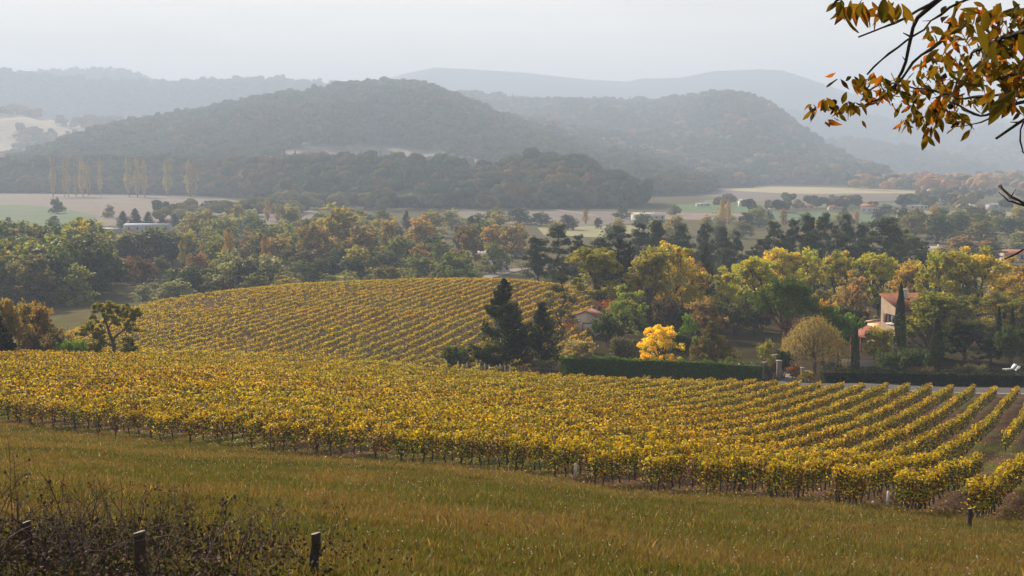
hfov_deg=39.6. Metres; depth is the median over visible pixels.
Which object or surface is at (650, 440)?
grapevine
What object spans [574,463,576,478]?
grow tube
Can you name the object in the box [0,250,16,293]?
broadleaf tree
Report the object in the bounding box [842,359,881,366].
terrace
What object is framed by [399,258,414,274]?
valley bush
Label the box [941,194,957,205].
broadleaf tree
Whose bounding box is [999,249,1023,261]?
house
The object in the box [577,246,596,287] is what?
pine tree
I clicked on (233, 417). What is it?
grapevine
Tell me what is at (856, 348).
cypress tree
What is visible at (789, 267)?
oak tree
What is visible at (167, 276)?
valley bush
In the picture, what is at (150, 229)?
broadleaf tree
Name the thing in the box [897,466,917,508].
grapevine
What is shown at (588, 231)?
field
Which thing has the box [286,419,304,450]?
grapevine
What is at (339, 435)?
grapevine
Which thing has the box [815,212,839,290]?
pine tree
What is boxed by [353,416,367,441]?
grapevine
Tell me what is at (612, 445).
grapevine
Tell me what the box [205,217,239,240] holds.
broadleaf tree
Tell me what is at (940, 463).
grapevine
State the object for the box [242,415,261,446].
grapevine
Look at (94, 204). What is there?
field
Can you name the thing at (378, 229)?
broadleaf tree
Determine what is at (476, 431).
grapevine
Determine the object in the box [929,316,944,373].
cypress tree
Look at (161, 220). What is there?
spruce tree
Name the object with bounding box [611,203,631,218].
broadleaf tree
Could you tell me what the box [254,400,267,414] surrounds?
grapevine
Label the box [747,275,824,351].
stone pine
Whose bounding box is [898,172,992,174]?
hills
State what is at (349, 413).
grapevine
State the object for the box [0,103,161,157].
hillside woods
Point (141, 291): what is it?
valley bush
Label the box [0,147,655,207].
hillside woods
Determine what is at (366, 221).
broadleaf tree
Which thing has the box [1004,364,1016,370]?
sun lounger
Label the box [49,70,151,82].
hills
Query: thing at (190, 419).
grapevine
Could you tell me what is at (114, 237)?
broadleaf tree
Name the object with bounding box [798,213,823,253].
pine tree
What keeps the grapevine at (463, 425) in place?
on the ground at (744, 341)
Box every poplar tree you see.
[48,153,56,196]
[62,157,66,196]
[65,157,70,196]
[73,160,78,194]
[77,157,86,196]
[85,161,90,194]
[98,154,102,196]
[123,154,132,196]
[133,155,140,196]
[141,159,147,196]
[162,160,171,194]
[176,237,187,268]
[182,158,198,196]
[192,165,197,196]
[199,242,205,257]
[220,227,235,251]
[259,235,272,259]
[262,198,272,220]
[273,203,281,220]
[581,207,588,223]
[719,199,724,220]
[725,199,731,223]
[852,212,859,222]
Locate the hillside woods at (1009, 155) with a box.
[935,140,1023,170]
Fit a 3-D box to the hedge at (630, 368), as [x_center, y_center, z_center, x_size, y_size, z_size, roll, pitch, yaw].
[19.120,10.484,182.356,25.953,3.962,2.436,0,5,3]
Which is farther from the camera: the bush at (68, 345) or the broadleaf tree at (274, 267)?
the broadleaf tree at (274, 267)
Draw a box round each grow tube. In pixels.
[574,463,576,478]
[886,491,889,505]
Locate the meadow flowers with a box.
[6,434,1023,574]
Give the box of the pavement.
[888,389,1023,393]
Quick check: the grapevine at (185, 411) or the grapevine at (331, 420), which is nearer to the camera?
the grapevine at (331, 420)
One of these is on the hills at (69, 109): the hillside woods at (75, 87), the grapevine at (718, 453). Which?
the hillside woods at (75, 87)
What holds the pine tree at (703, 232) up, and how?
on the ground at (744, 341)
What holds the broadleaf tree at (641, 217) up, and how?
on the field at (588, 231)
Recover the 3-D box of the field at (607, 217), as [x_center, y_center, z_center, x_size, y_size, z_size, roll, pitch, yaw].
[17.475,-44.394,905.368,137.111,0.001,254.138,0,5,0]
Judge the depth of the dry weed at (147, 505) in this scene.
14.79 m
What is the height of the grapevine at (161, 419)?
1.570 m
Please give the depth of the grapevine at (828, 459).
61.53 m
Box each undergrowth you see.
[0,459,412,575]
[5,372,1023,492]
[15,275,1023,511]
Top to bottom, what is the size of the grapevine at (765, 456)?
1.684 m
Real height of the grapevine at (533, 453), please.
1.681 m
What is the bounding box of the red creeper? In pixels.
[594,298,609,310]
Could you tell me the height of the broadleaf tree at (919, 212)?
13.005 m
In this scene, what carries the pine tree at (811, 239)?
on the ground at (744, 341)
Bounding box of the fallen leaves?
[0,384,1023,520]
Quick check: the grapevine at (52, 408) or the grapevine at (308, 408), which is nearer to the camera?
the grapevine at (308, 408)
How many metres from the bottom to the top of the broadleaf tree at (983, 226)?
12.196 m
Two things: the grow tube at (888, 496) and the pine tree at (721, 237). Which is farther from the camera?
the pine tree at (721, 237)
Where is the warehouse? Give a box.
[905,205,927,209]
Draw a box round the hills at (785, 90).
[390,67,1023,130]
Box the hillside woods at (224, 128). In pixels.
[5,76,719,194]
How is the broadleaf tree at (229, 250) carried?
on the ground at (744, 341)
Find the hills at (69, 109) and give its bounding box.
[0,79,281,122]
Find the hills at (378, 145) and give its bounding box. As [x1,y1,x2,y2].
[212,102,710,195]
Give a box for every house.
[470,249,492,262]
[485,262,510,271]
[802,203,813,208]
[827,205,836,209]
[860,204,877,213]
[924,244,947,252]
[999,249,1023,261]
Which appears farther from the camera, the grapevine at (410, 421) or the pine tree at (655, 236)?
the pine tree at (655, 236)
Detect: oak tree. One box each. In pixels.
[74,300,143,353]
[564,246,635,310]
[605,283,648,341]
[608,245,674,323]
[645,240,712,321]
[677,313,700,351]
[683,261,713,303]
[708,265,754,328]
[731,256,785,327]
[743,246,803,322]
[783,246,833,320]
[809,249,857,307]
[828,269,878,323]
[849,252,900,319]
[883,258,926,292]
[888,289,957,363]
[913,247,976,319]
[941,293,994,340]
[942,245,1016,318]
[942,319,985,360]
[966,290,1022,333]
[971,332,1007,363]
[983,255,1023,319]
[1002,297,1023,330]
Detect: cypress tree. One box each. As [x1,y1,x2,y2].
[850,326,859,371]
[893,281,905,370]
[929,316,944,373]
[993,305,1001,359]
[1008,306,1014,358]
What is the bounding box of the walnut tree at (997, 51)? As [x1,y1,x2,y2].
[803,0,1023,259]
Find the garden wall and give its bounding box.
[739,362,782,378]
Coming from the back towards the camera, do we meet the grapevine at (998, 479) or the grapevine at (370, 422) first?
the grapevine at (370, 422)
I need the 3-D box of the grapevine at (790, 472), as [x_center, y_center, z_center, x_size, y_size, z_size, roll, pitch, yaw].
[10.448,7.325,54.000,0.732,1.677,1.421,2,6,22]
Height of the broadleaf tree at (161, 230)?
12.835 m
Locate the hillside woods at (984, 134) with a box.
[787,108,1023,150]
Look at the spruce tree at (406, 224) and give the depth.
746.71 m
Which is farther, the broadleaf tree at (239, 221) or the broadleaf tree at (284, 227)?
the broadleaf tree at (239, 221)
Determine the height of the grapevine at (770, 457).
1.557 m
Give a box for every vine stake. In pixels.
[315,432,316,455]
[901,479,904,507]
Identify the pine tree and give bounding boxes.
[515,235,552,280]
[534,224,574,284]
[536,266,580,341]
[563,234,589,285]
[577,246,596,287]
[589,236,610,283]
[606,226,639,283]
[625,221,658,281]
[640,219,677,252]
[667,223,697,267]
[692,222,720,274]
[708,226,735,273]
[714,247,738,285]
[728,230,746,281]
[737,250,758,292]
[751,239,771,287]
[757,220,787,260]
[764,232,793,277]
[784,217,803,257]
[797,230,825,291]
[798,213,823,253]
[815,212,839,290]
[824,233,858,283]
[833,212,865,285]
[848,236,879,290]
[852,222,877,276]
[858,217,916,283]
[879,244,912,290]
[900,237,924,286]
[912,249,940,291]
[916,240,934,260]
[953,241,978,254]
[973,243,1007,258]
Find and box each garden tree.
[0,316,16,351]
[636,324,684,360]
[687,321,741,362]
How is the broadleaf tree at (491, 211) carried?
on the ground at (744, 341)
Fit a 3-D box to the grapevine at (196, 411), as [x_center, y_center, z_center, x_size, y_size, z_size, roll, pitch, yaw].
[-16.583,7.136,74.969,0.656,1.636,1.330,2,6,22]
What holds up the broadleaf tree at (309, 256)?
on the ground at (744, 341)
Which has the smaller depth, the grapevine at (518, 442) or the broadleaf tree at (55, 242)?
the grapevine at (518, 442)
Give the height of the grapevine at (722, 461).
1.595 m
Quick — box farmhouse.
[630,211,665,220]
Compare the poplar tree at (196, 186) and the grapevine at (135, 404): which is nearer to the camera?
the grapevine at (135, 404)
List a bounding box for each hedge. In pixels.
[560,354,762,381]
[818,365,1023,385]
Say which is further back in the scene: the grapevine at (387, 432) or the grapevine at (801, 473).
the grapevine at (387, 432)
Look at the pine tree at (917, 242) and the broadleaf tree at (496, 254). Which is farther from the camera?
the broadleaf tree at (496, 254)
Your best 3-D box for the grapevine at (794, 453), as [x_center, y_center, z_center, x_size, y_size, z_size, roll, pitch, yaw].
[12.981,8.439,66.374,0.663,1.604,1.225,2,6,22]
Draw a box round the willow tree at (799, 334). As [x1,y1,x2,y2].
[780,314,849,374]
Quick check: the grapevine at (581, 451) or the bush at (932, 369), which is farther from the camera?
the bush at (932, 369)
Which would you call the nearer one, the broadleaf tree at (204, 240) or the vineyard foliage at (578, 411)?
the vineyard foliage at (578, 411)
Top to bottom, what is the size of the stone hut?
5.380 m
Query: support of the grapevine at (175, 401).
on the ground at (744, 341)
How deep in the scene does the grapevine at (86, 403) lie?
84.82 m
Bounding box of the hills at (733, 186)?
[715,184,755,187]
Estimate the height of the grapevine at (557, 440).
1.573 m
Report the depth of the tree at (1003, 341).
206.81 m
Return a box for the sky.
[0,0,1023,119]
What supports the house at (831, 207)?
on the ground at (744, 341)
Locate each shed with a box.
[106,228,122,233]
[696,203,709,205]
[985,204,1013,208]
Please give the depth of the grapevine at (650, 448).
61.61 m
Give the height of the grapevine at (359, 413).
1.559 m
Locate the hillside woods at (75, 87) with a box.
[0,67,336,122]
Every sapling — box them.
[428,355,447,365]
[467,337,499,365]
[535,358,556,373]
[756,338,777,361]
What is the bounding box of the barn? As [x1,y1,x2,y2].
[123,223,171,232]
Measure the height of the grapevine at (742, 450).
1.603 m
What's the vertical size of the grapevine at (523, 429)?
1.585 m
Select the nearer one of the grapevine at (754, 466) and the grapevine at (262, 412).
the grapevine at (754, 466)
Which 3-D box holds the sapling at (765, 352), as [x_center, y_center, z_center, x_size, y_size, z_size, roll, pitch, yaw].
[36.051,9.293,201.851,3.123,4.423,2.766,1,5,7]
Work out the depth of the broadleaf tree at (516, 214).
820.81 m
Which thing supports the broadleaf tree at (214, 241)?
on the ground at (744, 341)
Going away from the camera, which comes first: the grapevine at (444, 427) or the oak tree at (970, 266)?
the grapevine at (444, 427)
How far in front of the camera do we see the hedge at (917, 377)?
185.21 m
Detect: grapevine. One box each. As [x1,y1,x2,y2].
[0,396,14,419]
[10,399,25,422]
[11,395,25,418]
[20,401,40,423]
[22,398,37,416]
[34,400,50,424]
[35,397,49,416]
[43,400,64,425]
[46,399,61,421]
[57,400,71,425]
[58,398,73,422]
[66,403,85,428]
[68,400,84,425]
[69,396,81,415]
[79,403,94,428]
[81,399,96,418]
[90,407,106,432]
[93,398,108,413]
[93,402,109,427]
[103,402,118,426]
[106,409,125,432]
[113,403,131,430]
[114,399,130,416]
[120,408,138,434]
[125,398,140,422]
[132,407,147,433]
[137,404,150,425]
[142,409,159,437]
[144,406,160,431]
[148,401,164,412]
[150,414,169,438]
[153,410,171,435]
[157,404,169,417]
[159,401,173,407]
[164,406,180,434]
[165,411,182,439]
[166,404,184,427]
[169,399,184,410]
[178,401,193,427]
[179,407,190,429]
[181,412,200,440]
[187,407,205,435]
[188,401,200,411]
[188,404,202,424]
[193,409,211,440]
[200,403,215,409]
[203,405,219,433]
[205,410,221,438]
[209,403,221,409]
[209,415,228,443]
[211,407,226,432]
[218,409,234,436]
[222,406,234,426]
[224,413,241,441]
[231,406,247,433]
[233,402,248,422]
[235,410,251,439]
[239,406,254,426]
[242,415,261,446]
[251,405,266,429]
[252,409,266,430]
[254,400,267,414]
[254,412,270,444]
[260,407,273,436]
[262,405,276,420]
[262,421,282,450]
[265,410,282,436]
[271,405,283,420]
[275,404,288,414]
[276,418,294,451]
[278,410,294,440]
[280,408,295,428]
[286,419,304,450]
[291,407,306,433]
[291,412,305,440]
[297,406,315,418]
[301,419,318,446]
[303,411,317,437]
[306,425,327,454]
[309,415,327,444]
[310,407,323,427]
[311,412,322,427]
[320,408,331,418]
[320,422,340,455]
[321,415,340,443]
[322,408,336,426]
[331,415,347,444]
[332,425,350,454]
[334,410,346,438]
[342,411,352,424]
[343,420,363,453]
[344,415,357,438]
[350,420,369,452]
[351,410,363,419]
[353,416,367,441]
[362,415,378,442]
[365,427,385,459]
[370,422,390,450]
[371,415,385,433]
[378,425,395,458]
[382,412,396,434]
[385,420,399,447]
[390,427,405,457]
[392,430,410,460]
[397,418,409,429]
[403,428,415,456]
[404,417,416,429]
[405,428,422,460]
[412,424,426,453]
[413,419,425,428]
[415,429,434,461]
[419,423,435,453]
[423,429,441,461]
[430,423,447,451]
[432,419,442,436]
[435,431,452,461]
[438,423,453,442]
[444,430,458,460]
[447,422,461,449]
[449,430,471,464]
[454,429,468,459]
[455,420,471,430]
[461,433,481,465]
[464,428,479,458]
[466,421,478,430]
[473,434,488,466]
[474,422,484,432]
[474,426,489,456]
[480,433,498,466]
[481,420,493,432]
[484,427,496,455]
[489,434,509,466]
[492,428,504,446]
[498,426,510,454]
[499,434,514,464]
[507,425,519,435]
[507,438,525,470]
[509,432,522,457]
[513,440,532,470]
[516,426,527,440]
[516,430,530,453]
[525,431,541,454]
[526,434,543,470]
[532,436,548,468]
[538,431,547,448]
[541,437,556,469]
[544,430,554,458]
[546,428,561,438]
[546,437,562,469]
[547,441,563,477]
[556,430,567,453]
[557,437,570,459]
[559,442,573,476]
[560,438,581,474]
[565,430,576,438]
[570,436,581,454]
[573,441,588,473]
[582,434,592,454]
[582,442,597,473]
[584,447,605,484]
[587,438,603,463]
[590,434,599,447]
[594,447,612,483]
[600,440,611,465]
[604,435,615,441]
[604,441,618,464]
[604,446,623,483]
[611,439,625,463]
[613,445,629,481]
[622,438,631,460]
[622,439,637,455]
[622,444,638,480]
[626,445,642,479]
[635,438,641,464]
[636,445,651,479]
[639,437,651,461]
[640,444,655,477]
[640,454,662,490]
[646,436,655,453]
[649,456,669,490]
[650,440,663,476]
[659,441,671,456]
[659,450,674,490]
[665,443,675,473]
[666,453,680,488]
[671,443,682,462]
[672,453,687,488]
[676,444,687,462]
[679,442,691,473]
[684,450,699,486]
[687,441,700,465]
[693,455,717,494]
[694,442,705,453]
[694,449,709,481]
[695,452,706,485]
[707,447,718,479]
[708,454,722,493]
[711,456,729,493]
[715,448,724,458]
[719,447,729,468]
[721,454,736,493]
[725,447,736,476]
[728,453,744,491]
[730,447,740,456]
[735,446,744,456]
[736,454,750,491]
[739,448,750,455]
[741,456,753,490]
[742,453,760,491]
[751,455,767,490]
[757,452,770,488]
[761,453,772,485]
[761,458,781,496]
[769,460,787,496]
[772,453,782,472]
[776,451,787,472]
[776,460,792,497]
[782,458,797,496]
[783,451,792,461]
[787,451,798,463]
[787,463,802,497]
[790,460,808,497]
[800,460,815,494]
[802,457,818,494]
[808,460,823,491]
[811,455,823,489]
[818,457,830,490]
[821,456,832,489]
[822,453,838,486]
[825,463,849,501]
[827,452,839,485]
[830,463,849,501]
[833,454,843,463]
[842,463,856,502]
[842,467,857,503]
[844,457,852,465]
[846,469,862,503]
[853,463,866,503]
[854,465,871,501]
[863,462,880,499]
[867,461,882,497]
[871,459,889,493]
[873,462,886,495]
[880,457,891,490]
[885,459,896,490]
[886,458,897,490]
[887,453,899,488]
[889,468,911,505]
[896,455,905,481]
[896,469,920,508]
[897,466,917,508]
[906,469,923,509]
[913,474,924,510]
[914,468,929,509]
[920,472,932,508]
[923,468,934,509]
[925,469,935,504]
[926,466,941,496]
[928,470,940,505]
[931,467,944,504]
[934,466,949,499]
[936,461,951,496]
[938,464,950,497]
[944,460,955,492]
[945,459,957,491]
[949,459,960,490]
[962,474,987,516]
[962,478,985,516]
[966,476,991,516]
[980,477,991,517]
[980,480,993,517]
[983,474,994,513]
[985,477,993,515]
[987,476,998,514]
[990,474,1005,511]
[990,477,1000,513]
[993,470,1004,507]
[995,466,1012,498]
[995,469,1009,506]
[996,462,1012,494]
[997,466,1009,502]
[1004,463,1015,493]
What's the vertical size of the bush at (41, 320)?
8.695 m
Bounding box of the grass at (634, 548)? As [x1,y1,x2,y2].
[0,418,1023,575]
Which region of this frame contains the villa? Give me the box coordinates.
[850,289,937,359]
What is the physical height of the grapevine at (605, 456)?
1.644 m
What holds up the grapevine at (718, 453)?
on the ground at (744, 341)
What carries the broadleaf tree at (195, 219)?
on the ground at (744, 341)
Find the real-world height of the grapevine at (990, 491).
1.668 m
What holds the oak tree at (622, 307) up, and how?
on the ground at (744, 341)
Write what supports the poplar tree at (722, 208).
on the ground at (744, 341)
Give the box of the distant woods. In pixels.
[151,170,1023,218]
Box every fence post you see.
[22,520,33,563]
[133,530,145,575]
[309,532,320,571]
[967,507,971,526]
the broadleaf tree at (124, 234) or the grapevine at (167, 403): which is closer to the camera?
the grapevine at (167, 403)
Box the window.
[883,313,897,324]
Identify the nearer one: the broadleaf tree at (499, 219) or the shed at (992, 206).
the broadleaf tree at (499, 219)
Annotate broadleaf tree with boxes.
[0,220,32,235]
[0,225,13,236]
[0,239,35,294]
[0,242,72,299]
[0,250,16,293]
[0,252,69,307]
[0,257,25,304]
[2,234,34,250]
[2,243,16,254]
[8,223,42,242]
[9,236,41,259]
[10,240,52,297]
[30,221,61,240]
[30,222,50,233]
[34,245,93,302]
[42,240,68,253]
[44,229,83,248]
[45,215,59,223]
[45,223,78,242]
[48,197,66,212]
[50,262,99,306]
[61,230,98,242]
[61,238,114,284]
[62,217,120,255]
[62,219,90,233]
[63,233,129,284]
[67,229,85,238]
[68,243,113,298]
[81,226,118,254]
[90,229,119,257]
[91,225,115,246]
[97,238,124,281]
[100,204,115,217]
[115,231,129,240]
[115,234,151,262]
[121,232,146,256]
[122,256,159,284]
[131,230,182,264]
[144,226,169,251]
[146,229,164,254]
[149,255,171,280]
[160,233,189,263]
[167,229,179,236]
[175,211,209,232]
[176,264,218,294]
[177,229,198,249]
[179,216,208,232]
[183,233,207,258]
[183,253,209,269]
[185,222,207,239]
[187,228,216,258]
[193,238,213,259]
[197,229,225,241]
[200,209,213,222]
[203,217,215,232]
[203,235,225,260]
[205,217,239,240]
[206,238,239,269]
[208,252,232,270]
[209,256,245,292]
[210,249,233,271]
[214,228,240,246]
[215,249,241,289]
[219,254,272,288]
[221,214,236,222]
[225,223,243,239]
[230,201,246,219]
[230,217,247,234]
[236,232,271,259]
[238,231,257,247]
[240,209,259,223]
[242,217,271,235]
[243,214,262,229]
[244,225,276,247]
[249,243,274,258]
[249,253,271,268]
[250,234,300,265]
[252,253,284,284]
[261,261,295,280]
[262,230,284,249]
[269,220,293,238]
[274,203,303,224]
[276,224,296,238]
[280,246,301,274]
[281,207,301,229]
[282,229,295,241]
[282,234,311,254]
[284,260,320,281]
[285,247,320,275]
[286,222,338,260]
[292,218,302,228]
[295,218,313,231]
[297,202,373,250]
[303,256,355,281]
[311,211,324,220]
[318,237,341,261]
[329,247,345,264]
[337,258,373,278]
[340,223,384,255]
[340,245,376,275]
[342,209,365,221]
[343,244,376,265]
[345,217,361,228]
[350,214,366,225]
[360,217,374,229]
[365,250,402,274]
[366,213,375,222]
[366,228,383,256]
[368,265,405,279]
[371,218,383,234]
[374,209,393,221]
[375,219,393,236]
[376,237,407,267]
[377,216,400,246]
[379,224,405,244]
[387,237,416,261]
[396,253,438,277]
[402,236,416,251]
[403,215,438,242]
[408,209,449,236]
[408,243,434,264]
[416,239,436,258]
[421,235,451,257]
[428,211,444,229]
[428,241,449,263]
[430,249,478,276]
[430,252,482,278]
[432,227,449,243]
[441,207,464,229]
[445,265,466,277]
[450,224,486,265]
[452,222,464,254]
[463,221,492,244]
[464,213,489,229]
[474,206,512,226]
[476,242,513,273]
[479,224,514,250]
[485,219,503,233]
[487,211,509,232]
[490,221,539,257]
[505,206,532,223]
[527,212,552,225]
[543,220,565,234]
[559,214,578,229]
[594,217,602,228]
[599,223,617,240]
[609,218,626,228]
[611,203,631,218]
[633,212,653,230]
[646,218,666,237]
[660,225,674,240]
[663,215,691,234]
[665,204,681,214]
[700,214,717,229]
[708,224,726,240]
[711,204,737,221]
[714,217,726,233]
[727,220,755,238]
[734,212,755,227]
[746,206,773,227]
[748,204,769,220]
[762,210,778,222]
[779,208,788,225]
[792,212,814,229]
[801,224,829,239]
[827,212,856,232]
[833,211,855,229]
[871,204,894,213]
[871,210,885,222]
[876,214,893,229]
[891,233,919,252]
[892,207,908,224]
[895,210,925,236]
[896,216,917,234]
[906,208,927,224]
[915,194,928,204]
[922,214,953,243]
[923,204,950,223]
[924,204,940,229]
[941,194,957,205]
[941,234,981,254]
[945,214,974,236]
[946,207,969,219]
[947,212,972,225]
[948,215,979,236]
[948,231,967,247]
[953,220,1002,244]
[959,204,972,210]
[966,207,987,213]
[969,207,994,223]
[971,240,991,248]
[972,213,993,231]
[989,208,997,217]
[990,214,1001,230]
[993,215,1023,236]
[995,209,1008,218]
[1001,229,1023,248]
[1009,204,1023,218]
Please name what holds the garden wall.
on the ground at (744, 341)
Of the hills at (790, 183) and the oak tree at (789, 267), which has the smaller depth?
the oak tree at (789, 267)
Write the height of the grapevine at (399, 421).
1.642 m
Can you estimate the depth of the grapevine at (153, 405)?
83.05 m
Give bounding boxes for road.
[477,265,571,278]
[735,381,1023,392]
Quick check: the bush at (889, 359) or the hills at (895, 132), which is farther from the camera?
the hills at (895, 132)
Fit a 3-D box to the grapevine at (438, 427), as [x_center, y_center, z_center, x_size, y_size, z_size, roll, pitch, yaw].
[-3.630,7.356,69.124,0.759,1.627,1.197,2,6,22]
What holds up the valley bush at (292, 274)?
on the ground at (744, 341)
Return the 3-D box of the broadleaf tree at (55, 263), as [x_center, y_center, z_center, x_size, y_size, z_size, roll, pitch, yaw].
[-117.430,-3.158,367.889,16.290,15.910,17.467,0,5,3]
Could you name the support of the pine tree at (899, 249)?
on the ground at (744, 341)
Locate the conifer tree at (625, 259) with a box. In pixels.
[601,238,640,301]
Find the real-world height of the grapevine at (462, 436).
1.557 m
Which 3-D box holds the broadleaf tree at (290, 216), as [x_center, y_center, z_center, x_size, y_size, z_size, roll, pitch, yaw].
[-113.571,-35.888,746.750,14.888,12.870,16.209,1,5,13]
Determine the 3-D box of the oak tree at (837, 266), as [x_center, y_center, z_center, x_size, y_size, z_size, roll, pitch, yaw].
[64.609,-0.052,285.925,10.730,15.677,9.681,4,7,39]
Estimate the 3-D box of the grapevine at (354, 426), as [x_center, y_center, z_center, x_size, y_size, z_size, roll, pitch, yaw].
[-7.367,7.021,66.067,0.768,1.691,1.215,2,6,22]
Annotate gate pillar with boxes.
[776,360,781,380]
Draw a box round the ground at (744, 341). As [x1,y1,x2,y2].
[0,175,1023,575]
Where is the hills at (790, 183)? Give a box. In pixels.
[518,107,846,184]
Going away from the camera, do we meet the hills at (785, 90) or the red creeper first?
the red creeper
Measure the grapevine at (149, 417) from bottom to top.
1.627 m
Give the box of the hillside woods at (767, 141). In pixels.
[451,89,893,183]
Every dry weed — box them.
[4,451,30,556]
[7,472,30,555]
[40,479,59,556]
[145,503,186,557]
[221,494,251,557]
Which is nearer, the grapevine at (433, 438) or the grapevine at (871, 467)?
the grapevine at (871, 467)
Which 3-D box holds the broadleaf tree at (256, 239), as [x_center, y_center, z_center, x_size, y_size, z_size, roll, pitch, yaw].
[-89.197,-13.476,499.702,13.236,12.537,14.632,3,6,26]
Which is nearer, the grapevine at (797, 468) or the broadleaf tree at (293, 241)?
the grapevine at (797, 468)
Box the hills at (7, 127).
[0,113,85,150]
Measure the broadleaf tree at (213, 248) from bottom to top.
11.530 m
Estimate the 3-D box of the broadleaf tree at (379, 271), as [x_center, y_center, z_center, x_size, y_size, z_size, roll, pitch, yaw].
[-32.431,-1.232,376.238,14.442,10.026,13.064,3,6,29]
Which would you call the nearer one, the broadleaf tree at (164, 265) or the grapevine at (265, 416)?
the grapevine at (265, 416)
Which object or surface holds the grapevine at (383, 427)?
on the ground at (744, 341)
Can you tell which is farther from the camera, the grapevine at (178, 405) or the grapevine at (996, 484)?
the grapevine at (178, 405)
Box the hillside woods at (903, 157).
[824,135,999,173]
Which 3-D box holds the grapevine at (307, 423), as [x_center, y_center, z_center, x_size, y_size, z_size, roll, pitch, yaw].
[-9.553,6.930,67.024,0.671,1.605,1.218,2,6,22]
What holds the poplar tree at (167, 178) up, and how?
on the ground at (744, 341)
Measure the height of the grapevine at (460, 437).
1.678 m
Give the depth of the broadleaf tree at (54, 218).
820.79 m
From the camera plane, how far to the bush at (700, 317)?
236.36 m
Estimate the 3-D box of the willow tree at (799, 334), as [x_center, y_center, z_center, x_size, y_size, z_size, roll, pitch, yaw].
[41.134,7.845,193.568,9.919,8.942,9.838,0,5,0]
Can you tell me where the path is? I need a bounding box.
[779,370,809,382]
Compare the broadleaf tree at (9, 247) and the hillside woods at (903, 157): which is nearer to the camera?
the broadleaf tree at (9, 247)
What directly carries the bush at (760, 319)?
on the ground at (744, 341)
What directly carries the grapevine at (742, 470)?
on the ground at (744, 341)
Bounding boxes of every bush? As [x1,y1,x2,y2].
[0,297,34,350]
[17,301,54,347]
[18,331,50,355]
[37,326,73,352]
[53,337,87,357]
[74,340,102,353]
[119,336,138,352]
[121,256,142,280]
[127,283,162,302]
[150,283,172,298]
[153,277,197,299]
[156,268,204,290]
[157,267,181,287]
[197,267,223,289]
[199,272,224,291]
[238,273,271,293]
[274,275,298,284]
[290,272,303,281]
[316,273,337,281]
[335,275,355,280]
[337,269,359,280]
[360,275,379,279]
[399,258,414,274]
[400,268,423,278]
[405,272,416,278]
[440,345,473,367]
[562,338,598,357]
[590,311,624,346]
[606,336,640,358]
[623,302,660,329]
[651,297,681,327]
[668,303,695,329]
[672,332,690,359]
[684,296,730,335]
[705,302,728,330]
[713,300,758,335]
[747,303,776,334]
[764,355,778,378]
[773,349,794,378]
[785,364,800,379]
[798,370,815,382]
[810,302,842,317]
[811,298,839,354]
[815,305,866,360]
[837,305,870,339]
[862,325,893,359]
[874,347,919,372]
[900,343,946,372]
[905,366,936,373]
[949,363,990,374]
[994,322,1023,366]
[1015,327,1023,362]
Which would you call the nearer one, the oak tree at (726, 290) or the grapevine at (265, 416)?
the grapevine at (265, 416)
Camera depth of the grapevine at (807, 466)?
56.77 m
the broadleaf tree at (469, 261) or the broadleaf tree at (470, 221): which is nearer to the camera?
the broadleaf tree at (469, 261)
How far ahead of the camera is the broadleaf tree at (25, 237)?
432.10 m
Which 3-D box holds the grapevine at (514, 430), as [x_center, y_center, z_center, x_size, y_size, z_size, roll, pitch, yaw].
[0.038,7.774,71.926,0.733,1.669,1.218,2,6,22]
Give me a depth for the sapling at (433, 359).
185.20 m
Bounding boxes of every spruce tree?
[116,211,127,227]
[127,208,141,222]
[142,211,153,222]
[157,215,168,222]
[169,213,178,225]
[401,210,411,228]
[469,277,538,371]
[520,301,560,371]
[691,242,716,301]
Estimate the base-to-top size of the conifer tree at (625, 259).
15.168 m
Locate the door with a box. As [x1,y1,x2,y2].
[583,323,592,334]
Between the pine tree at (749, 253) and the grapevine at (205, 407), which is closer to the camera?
the grapevine at (205, 407)
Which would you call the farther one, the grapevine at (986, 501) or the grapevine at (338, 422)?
the grapevine at (338, 422)
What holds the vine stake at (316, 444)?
on the ground at (744, 341)
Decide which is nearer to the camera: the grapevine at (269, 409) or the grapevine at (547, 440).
the grapevine at (547, 440)
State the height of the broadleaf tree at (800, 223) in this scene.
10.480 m
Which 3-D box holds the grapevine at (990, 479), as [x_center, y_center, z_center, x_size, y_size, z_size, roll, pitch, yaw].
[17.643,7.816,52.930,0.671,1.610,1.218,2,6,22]
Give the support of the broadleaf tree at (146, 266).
on the ground at (744, 341)
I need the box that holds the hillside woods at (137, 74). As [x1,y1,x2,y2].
[16,66,152,81]
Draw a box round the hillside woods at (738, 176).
[517,114,759,186]
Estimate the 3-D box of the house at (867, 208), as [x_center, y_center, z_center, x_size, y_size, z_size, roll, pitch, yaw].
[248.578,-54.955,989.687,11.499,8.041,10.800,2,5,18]
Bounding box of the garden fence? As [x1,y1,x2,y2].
[446,361,557,374]
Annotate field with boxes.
[0,193,329,225]
[0,204,95,226]
[443,211,633,226]
[538,225,649,237]
[663,212,743,219]
[672,204,764,211]
[704,200,912,207]
[705,191,914,202]
[718,186,915,193]
[763,211,895,223]
[896,210,1020,217]
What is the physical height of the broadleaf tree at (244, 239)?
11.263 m
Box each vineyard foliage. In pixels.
[0,349,1023,487]
[63,277,593,372]
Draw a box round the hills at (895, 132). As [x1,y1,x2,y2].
[796,116,1021,147]
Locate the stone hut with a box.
[574,308,603,335]
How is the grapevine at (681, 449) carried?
on the ground at (744, 341)
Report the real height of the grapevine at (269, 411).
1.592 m
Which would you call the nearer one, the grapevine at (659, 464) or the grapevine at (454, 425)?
the grapevine at (659, 464)
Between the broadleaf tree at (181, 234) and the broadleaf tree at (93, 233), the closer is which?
the broadleaf tree at (93, 233)

